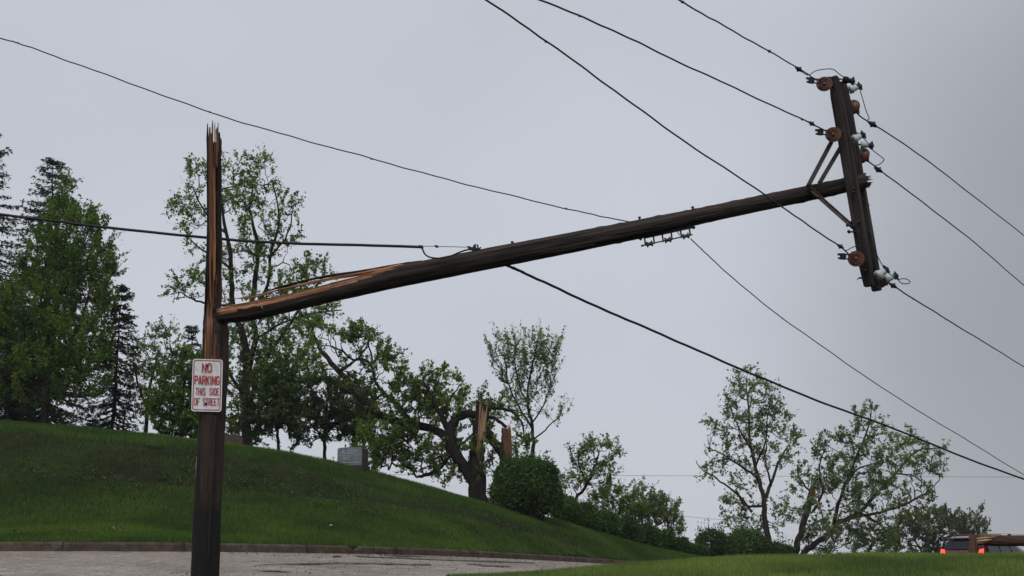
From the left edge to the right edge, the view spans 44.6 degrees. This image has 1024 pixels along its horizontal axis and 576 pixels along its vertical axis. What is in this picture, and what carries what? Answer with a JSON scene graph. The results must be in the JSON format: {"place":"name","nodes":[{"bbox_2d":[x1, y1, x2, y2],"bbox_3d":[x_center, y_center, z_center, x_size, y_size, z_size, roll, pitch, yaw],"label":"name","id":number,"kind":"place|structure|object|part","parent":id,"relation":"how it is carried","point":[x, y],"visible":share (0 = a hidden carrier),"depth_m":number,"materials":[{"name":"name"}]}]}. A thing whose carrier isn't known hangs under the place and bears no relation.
{"place":"outdoors","nodes":[
{"label":"outdoors","id":0,"kind":"place"},
{"bbox_2d":[0,551,603,575],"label":"road","id":1,"kind":"structure","parent":0,"point":[81,563],"depth_m":20.96,"materials":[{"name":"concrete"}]},
{"bbox_2d":[256,570,290,571],"bbox_3d":[-3.648,4.354,19.210,0.699,0.028,0.296,0,-12,0],"label":"road patch","id":2,"kind":"object","parent":1,"relation":"on","point":[273,570],"visible":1,"depth_m":19.17,"materials":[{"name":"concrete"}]},
{"bbox_2d":[0,542,643,563],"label":"kerb","id":3,"kind":"structure","parent":1,"relation":"on","point":[142,546],"depth_m":25.12,"materials":[{"name":"concrete"}]},
{"bbox_2d":[12,541,660,575],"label":"road debris","id":4,"kind":"object","parent":1,"relation":"on","point":[395,561],"visible":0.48,"depth_m":25.31,"materials":[{"name":"plant"}]},
{"bbox_2d":[261,562,430,565],"bbox_3d":[-3.030,4.803,21.656,3.973,0.083,0.319,10,-16,-38],"label":"road crack","id":5,"kind":"object","parent":1,"relation":"on","point":[347,563],"visible":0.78,"depth_m":21.85,"materials":[{"name":"asphalt"}]},
{"bbox_2d":[357,555,534,563],"bbox_3d":[-1.144,5.697,26.160,4.570,0.175,0.581,9,-15,-37],"label":"road crack","id":6,"kind":"object","parent":1,"relation":"on","point":[447,560],"visible":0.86,"depth_m":25.67,"materials":[{"name":"asphalt"}]},
{"bbox_2d":[467,563,505,566],"bbox_3d":[-0.460,5.343,24.073,0.910,0.063,0.995,0,-12,0],"label":"road patch","id":7,"kind":"object","parent":1,"relation":"on","point":[486,565],"visible":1,"depth_m":24.12,"materials":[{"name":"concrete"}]},
{"bbox_2d":[941,534,1023,552],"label":"parked car","id":8,"kind":"object","parent":1,"relation":"on","point":[956,544],"visible":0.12,"depth_m":49.64,"materials":[{"name":"red paint"}]},
{"bbox_3d":[17.907,10.147,49.439,0.271,0.408,1.618,11,-16,-41],"label":"rear window","id":9,"kind":"part","parent":8,"relation":"part of","materials":[{"name":"black glass"}]},
{"bbox_3d":[19.001,10.224,49.367,0.911,0.568,0.224,11,-16,-40],"label":"side window","id":10,"kind":"part","parent":8,"relation":"part of","materials":[{"name":"black glass"}]},
{"bbox_3d":[19.697,10.352,49.977,0.901,0.578,0.224,11,-16,-41],"label":"side window","id":11,"kind":"part","parent":8,"relation":"part of","materials":[{"name":"black glass"}]},
{"bbox_3d":[20.319,10.476,50.523,0.903,0.568,0.219,11,-16,-41],"label":"side window","id":12,"kind":"part","parent":8,"relation":"part of","materials":[{"name":"black glass"}]},
{"bbox_2d":[0,420,1023,575],"bbox_3d":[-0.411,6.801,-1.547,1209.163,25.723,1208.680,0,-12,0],"label":"ground","id":13,"kind":"structure","parent":0,"point":[120,471],"depth_m":34.41,"materials":[{"name":"green plant"}]},
{"bbox_2d":[0,133,42,421],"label":"spruce tree","id":14,"kind":"object","parent":13,"relation":"on","point":[3,228],"visible":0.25,"depth_m":51.99,"materials":[{"name":"green plant"}]},
{"bbox_2d":[0,307,62,424],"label":"spruce tree","id":15,"kind":"object","parent":13,"relation":"on","point":[15,412],"visible":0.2,"depth_m":47.03,"materials":[{"name":"green plant"}]},
{"bbox_2d":[0,157,127,426],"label":"spruce tree","id":16,"kind":"object","parent":13,"relation":"on","point":[61,413],"visible":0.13,"depth_m":56.15,"materials":[{"name":"green plant"}]},
{"bbox_2d":[0,167,130,423],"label":"leafy tree","id":17,"kind":"object","parent":13,"relation":"on","point":[54,355],"visible":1,"depth_m":46.33,"materials":[{"name":"green plant"}]},
{"bbox_2d":[78,283,144,430],"bbox_3d":[-16.025,3.403,50.422,2.886,7.318,2.795,0,-12,0],"label":"spruce tree","id":18,"kind":"object","parent":13,"relation":"on","point":[115,394],"visible":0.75,"depth_m":50.29,"materials":[{"name":"green plant"}]},
{"bbox_2d":[123,314,191,432],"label":"tree","id":19,"kind":"object","parent":13,"relation":"on","point":[156,358],"visible":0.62,"depth_m":52.34,"materials":[{"name":"green plant"}]},
{"bbox_2d":[138,340,234,438],"bbox_3d":[-12.136,4.131,46.218,4.273,4.610,3.564,0,-12,0],"label":"bushy tree","id":20,"kind":"object","parent":13,"relation":"on","point":[180,415],"visible":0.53,"depth_m":45.81,"materials":[{"name":"green plant"}]},
{"bbox_2d":[1,441,373,535],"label":"weeds","id":21,"kind":"object","parent":13,"relation":"on","point":[112,485],"visible":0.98,"depth_m":33.33,"materials":[{"name":"green plant"}]},
{"bbox_2d":[174,325,201,437],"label":"spruce tree","id":22,"kind":"object","parent":13,"relation":"on","point":[194,331],"visible":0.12,"depth_m":60.85,"materials":[{"name":"green plant"}]},
{"bbox_2d":[190,120,228,575],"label":"broken utility pole","id":23,"kind":"object","parent":13,"relation":"on","point":[206,541],"visible":0.94,"depth_m":12.92,"materials":[{"name":"brown wood"}]},
{"bbox_2d":[191,359,222,411],"bbox_3d":[-3.159,1.016,12.971,0.323,0.552,0.140,0,-12,0],"label":"parking sign","id":24,"kind":"object","parent":23,"relation":"attached to","point":[207,374],"visible":1,"depth_m":12.92,"materials":[{"name":"white metal"}]},
{"bbox_2d":[214,75,898,322],"bbox_3d":[0.617,-1.058,13.636,7.528,3.019,0.767,1,-12,-7],"label":"fallen utility pole","id":25,"kind":"object","parent":23,"relation":"attached to","point":[853,184],"visible":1,"depth_m":13.67,"materials":[{"name":"brown wood"}]},
{"bbox_2d":[0,213,423,248],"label":"cable","id":26,"kind":"object","parent":25,"relation":"attached to","point":[204,237],"visible":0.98,"depth_m":13.52,"materials":[{"name":"black rubber"}]},
{"bbox_2d":[421,247,474,258],"bbox_3d":[-0.689,-0.383,13.344,0.595,0.145,0.024,-2,-12,8],"label":"cable","id":27,"kind":"object","parent":26,"relation":"hanging from","point":[425,254],"visible":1,"depth_m":13.33,"materials":[{"name":"grey metal"}]},
{"bbox_2d":[0,38,627,221],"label":"telephone wire","id":28,"kind":"object","parent":25,"relation":"attached to","point":[306,140],"visible":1,"depth_m":13.30,"materials":[{"name":"metal"}]},
{"bbox_2d":[425,245,470,248],"bbox_3d":[-0.704,-0.448,13.484,0.594,0.048,0.027,3,-13,-15],"label":"support wire","id":29,"kind":"object","parent":25,"relation":"attached to","point":[437,246],"visible":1,"depth_m":13.46,"materials":[{"name":"metal"}]},
{"bbox_2d":[485,0,849,255],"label":"power line","id":30,"kind":"object","parent":25,"relation":"attached to","point":[601,81],"visible":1,"depth_m":11.12,"materials":[{"name":"metal"}]},
{"bbox_2d":[538,0,826,131],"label":"power line","id":31,"kind":"object","parent":25,"relation":"attached to","point":[802,119],"visible":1,"depth_m":11.40,"materials":[{"name":"metal"}]},
{"bbox_2d":[678,0,816,80],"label":"power line","id":32,"kind":"object","parent":25,"relation":"attached to","point":[799,69],"visible":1,"depth_m":11.58,"materials":[{"name":"metal"}]},
{"bbox_2d":[506,265,1023,479],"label":"cable","id":33,"kind":"object","parent":25,"relation":"attached to","point":[664,335],"visible":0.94,"depth_m":16.12,"materials":[{"name":"black rubber"}]},
{"bbox_2d":[802,68,869,119],"bbox_3d":[3.722,-2.264,14.261,1.189,0.452,0.120,9,-15,-36],"label":"jumper wire","id":34,"kind":"object","parent":25,"relation":"attached to","point":[842,76],"visible":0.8,"depth_m":14.31,"materials":[{"name":"metal"}]},
{"bbox_2d":[690,238,1023,474],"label":"telephone wire","id":35,"kind":"object","parent":25,"relation":"attached to","point":[841,359],"visible":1,"depth_m":16.20,"materials":[{"name":"metal"}]},
{"bbox_2d":[853,130,883,166],"bbox_3d":[4.070,-1.595,14.195,0.144,0.252,0.674,-8,-15,34],"label":"jumper wire","id":36,"kind":"object","parent":25,"relation":"attached to","point":[873,150],"visible":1,"depth_m":14.27,"materials":[{"name":"metal"}]},
{"bbox_2d":[874,248,910,283],"bbox_3d":[4.222,-0.230,13.978,0.521,0.364,0.118,6,-14,-27],"label":"jumper wire","id":37,"kind":"object","parent":25,"relation":"attached to","point":[892,275],"visible":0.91,"depth_m":13.94,"materials":[{"name":"metal"}]},
{"bbox_2d":[856,113,1023,235],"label":"power line","id":38,"kind":"object","parent":25,"relation":"attached to","point":[871,124],"visible":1,"depth_m":16.96,"materials":[{"name":"metal"}]},
{"bbox_2d":[868,161,1023,285],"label":"power line","id":39,"kind":"object","parent":25,"relation":"attached to","point":[877,169],"visible":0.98,"depth_m":16.86,"materials":[{"name":"metal"}]},
{"bbox_2d":[888,282,1023,366],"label":"power line","id":40,"kind":"object","parent":25,"relation":"attached to","point":[892,285],"visible":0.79,"depth_m":16.73,"materials":[{"name":"metal"}]},
{"bbox_2d":[225,434,242,443],"bbox_3d":[-9.676,5.215,42.005,1.296,0.554,0.400,1,-12,-4],"label":"gravestone","id":41,"kind":"object","parent":13,"relation":"on","point":[230,438],"visible":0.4,"depth_m":41.91,"materials":[{"name":"brown stone"}]},
{"bbox_2d":[157,143,343,446],"bbox_3d":[-11.281,0.870,53.376,8.398,14.909,5.564,0,-12,0],"label":"tall tree","id":42,"kind":"object","parent":13,"relation":"on","point":[246,357],"visible":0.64,"depth_m":53.56,"materials":[{"name":"green plant"}]},
{"bbox_2d":[228,348,314,448],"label":"dark tree","id":43,"kind":"object","parent":13,"relation":"on","point":[285,391],"visible":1,"depth_m":44.72,"materials":[{"name":"green plant"}]},
{"bbox_2d":[284,367,379,458],"bbox_3d":[-7.885,6.175,54.243,4.358,5.680,4.613,0,-12,0],"label":"dark tree","id":44,"kind":"object","parent":13,"relation":"on","point":[334,385],"visible":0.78,"depth_m":53.51,"materials":[{"name":"green plant"}]},
{"bbox_2d":[337,447,369,470],"bbox_3d":[-5.176,5.584,40.559,0.994,0.788,0.560,-4,-13,20],"label":"gravestone","id":45,"kind":"object","parent":13,"relation":"on","point":[356,457],"visible":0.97,"depth_m":40.36,"materials":[{"name":"grey stone"}]},
{"bbox_2d":[332,368,396,455],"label":"dark tree","id":46,"kind":"object","parent":13,"relation":"on","point":[358,383],"visible":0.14,"depth_m":55.84,"materials":[{"name":"green plant"}]},
{"bbox_2d":[289,307,539,501],"bbox_3d":[-4.276,4.293,48.725,10.523,8.416,4.343,-3,-13,15],"label":"storm broken tree","id":47,"kind":"object","parent":13,"relation":"on","point":[472,470],"visible":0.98,"depth_m":48.24,"materials":[{"name":"green plant"}]},
{"bbox_2d":[486,437,567,520],"bbox_3d":[0.522,6.895,45.053,3.014,3.201,2.538,0,-12,0],"label":"round bush","id":48,"kind":"object","parent":13,"relation":"on","point":[530,484],"visible":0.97,"depth_m":44.38,"materials":[{"name":"green plant"}]},
{"bbox_2d":[483,317,575,455],"bbox_3d":[0.712,5.455,52.063,3.917,8.736,2.961,0,-12,0],"label":"slender tree","id":49,"kind":"object","parent":13,"relation":"on","point":[524,359],"visible":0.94,"depth_m":52.32,"materials":[{"name":"green plant"}]},
{"bbox_2d":[550,492,584,525],"bbox_3d":[2.012,8.411,47.422,1.433,1.351,1.299,-12,-17,43],"label":"hedge bush","id":50,"kind":"object","parent":13,"relation":"on","point":[571,511],"visible":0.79,"depth_m":47.05,"materials":[{"name":"green plant"}]},
{"bbox_2d":[576,500,603,530],"bbox_3d":[2.801,8.902,48.713,1.468,1.340,1.329,-7,-14,29],"label":"hedge bush","id":51,"kind":"object","parent":13,"relation":"on","point":[592,520],"visible":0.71,"depth_m":48.41,"materials":[{"name":"green plant"}]},
{"bbox_2d":[558,431,626,501],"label":"leaning sapling","id":52,"kind":"object","parent":13,"relation":"on","point":[590,445],"visible":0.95,"depth_m":51.47,"materials":[{"name":"green plant"}]},
{"bbox_2d":[595,507,624,536],"bbox_3d":[3.769,9.455,50.227,1.588,1.333,1.316,0,-12,0],"label":"hedge bush","id":53,"kind":"object","parent":13,"relation":"on","point":[612,523],"visible":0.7,"depth_m":49.92,"materials":[{"name":"green plant"}]},
{"bbox_2d":[583,478,653,519],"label":"wispy sapling","id":54,"kind":"object","parent":13,"relation":"on","point":[618,491],"visible":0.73,"depth_m":54.97,"materials":[{"name":"green plant"}]},
{"bbox_2d":[618,514,646,541],"bbox_3d":[4.824,10.025,51.716,1.692,1.331,1.340,0,-12,0],"label":"hedge bush","id":55,"kind":"object","parent":13,"relation":"on","point":[633,530],"visible":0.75,"depth_m":51.39,"materials":[{"name":"green plant"}]},
{"bbox_2d":[617,475,670,523],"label":"wispy sapling","id":56,"kind":"object","parent":13,"relation":"on","point":[659,506],"visible":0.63,"depth_m":56.12,"materials":[{"name":"green plant"}]},
{"bbox_2d":[637,521,663,546],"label":"hedge bush","id":57,"kind":"object","parent":13,"relation":"on","point":[652,534],"visible":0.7,"depth_m":52.81,"materials":[{"name":"green plant"}]},
{"bbox_2d":[642,490,687,535],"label":"wispy sapling","id":58,"kind":"object","parent":13,"relation":"on","point":[675,515],"visible":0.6,"depth_m":56.81,"materials":[{"name":"green plant"}]},
{"bbox_2d":[656,528,678,550],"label":"hedge bush","id":59,"kind":"object","parent":13,"relation":"on","point":[669,539],"visible":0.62,"depth_m":53.98,"materials":[{"name":"green plant"}]},
{"bbox_2d":[675,535,694,554],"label":"hedge bush","id":60,"kind":"object","parent":13,"relation":"on","point":[685,545],"visible":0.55,"depth_m":55.18,"materials":[{"name":"green plant"}]},
{"bbox_2d":[692,541,710,556],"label":"hedge bush","id":61,"kind":"object","parent":13,"relation":"on","point":[700,550],"visible":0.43,"depth_m":56.37,"materials":[{"name":"green plant"}]},
{"bbox_2d":[692,519,748,556],"bbox_3d":[9.809,11.946,58.807,2.684,2.396,1.661,0,-12,0],"label":"wild bush","id":62,"kind":"object","parent":13,"relation":"on","point":[734,543],"visible":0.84,"depth_m":58.42,"materials":[{"name":"green plant"}]},
{"bbox_2d":[694,362,806,540],"bbox_3d":[12.154,9.077,63.726,5.934,10.653,3.516,0,-12,0],"label":"open tree","id":63,"kind":"object","parent":13,"relation":"on","point":[756,474],"visible":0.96,"depth_m":63.81,"materials":[{"name":"green plant"}]},
{"bbox_2d":[728,528,785,555],"bbox_3d":[11.647,12.494,59.739,2.934,2.019,1.946,0,-12,0],"label":"wild bush","id":64,"kind":"object","parent":13,"relation":"on","point":[757,543],"visible":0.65,"depth_m":59.30,"materials":[{"name":"green plant"}]},
{"bbox_2d":[770,531,800,554],"bbox_3d":[13.117,12.803,60.673,1.712,1.919,1.435,0,-12,0],"label":"wild bush","id":65,"kind":"object","parent":13,"relation":"on","point":[788,548],"visible":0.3,"depth_m":60.36,"materials":[{"name":"green plant"}]},
{"bbox_2d":[772,398,951,554],"bbox_3d":[18.238,9.649,61.606,10.375,8.702,5.267,3,-13,-15],"label":"snapped tree","id":66,"kind":"object","parent":13,"relation":"on","point":[860,534],"visible":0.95,"depth_m":61.41,"materials":[{"name":"green plant"}]},
{"bbox_2d":[872,502,975,553],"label":"distant tree","id":67,"kind":"object","parent":13,"relation":"on","point":[930,537],"visible":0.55,"depth_m":92.66,"materials":[{"name":"green plant"}]},
{"bbox_2d":[942,500,990,540],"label":"distant tree","id":68,"kind":"object","parent":13,"relation":"on","point":[975,522],"visible":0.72,"depth_m":90.12,"materials":[{"name":"green plant"}]},
{"bbox_2d":[968,533,977,552],"bbox_3d":[11.218,6.614,30.285,0.278,1.297,0.238,0,-12,0],"label":"pole stump","id":69,"kind":"object","parent":13,"relation":"on","point":[973,546],"visible":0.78,"depth_m":30.29,"materials":[{"name":"brown wood"}]},
{"bbox_2d":[976,534,1023,545],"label":"fallen pole log","id":70,"kind":"object","parent":69,"relation":"on","point":[1002,540],"visible":0.98,"depth_m":30.34,"materials":[{"name":"brown wood"}]},
{"bbox_2d":[0,0,1023,554],"label":"sky","id":71,"kind":"structure","parent":0,"point":[461,91],"materials":[{"name":"grey"}]},
{"bbox_2d":[558,475,900,476],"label":"distant wire","id":72,"kind":"object","parent":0,"point":[630,475],"visible":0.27,"depth_m":148.64,"materials":[{"name":"metal"}]},
{"bbox_2d":[446,551,1023,575],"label":"verge grass","id":73,"kind":"structure","parent":0,"point":[946,563],"depth_m":16.30,"materials":[{"name":"green plant"}]},
{"bbox_2d":[684,516,1021,534],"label":"distant wire","id":74,"kind":"object","parent":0,"point":[799,523],"visible":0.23,"depth_m":167.13,"materials":[{"name":"metal"}]}
]}

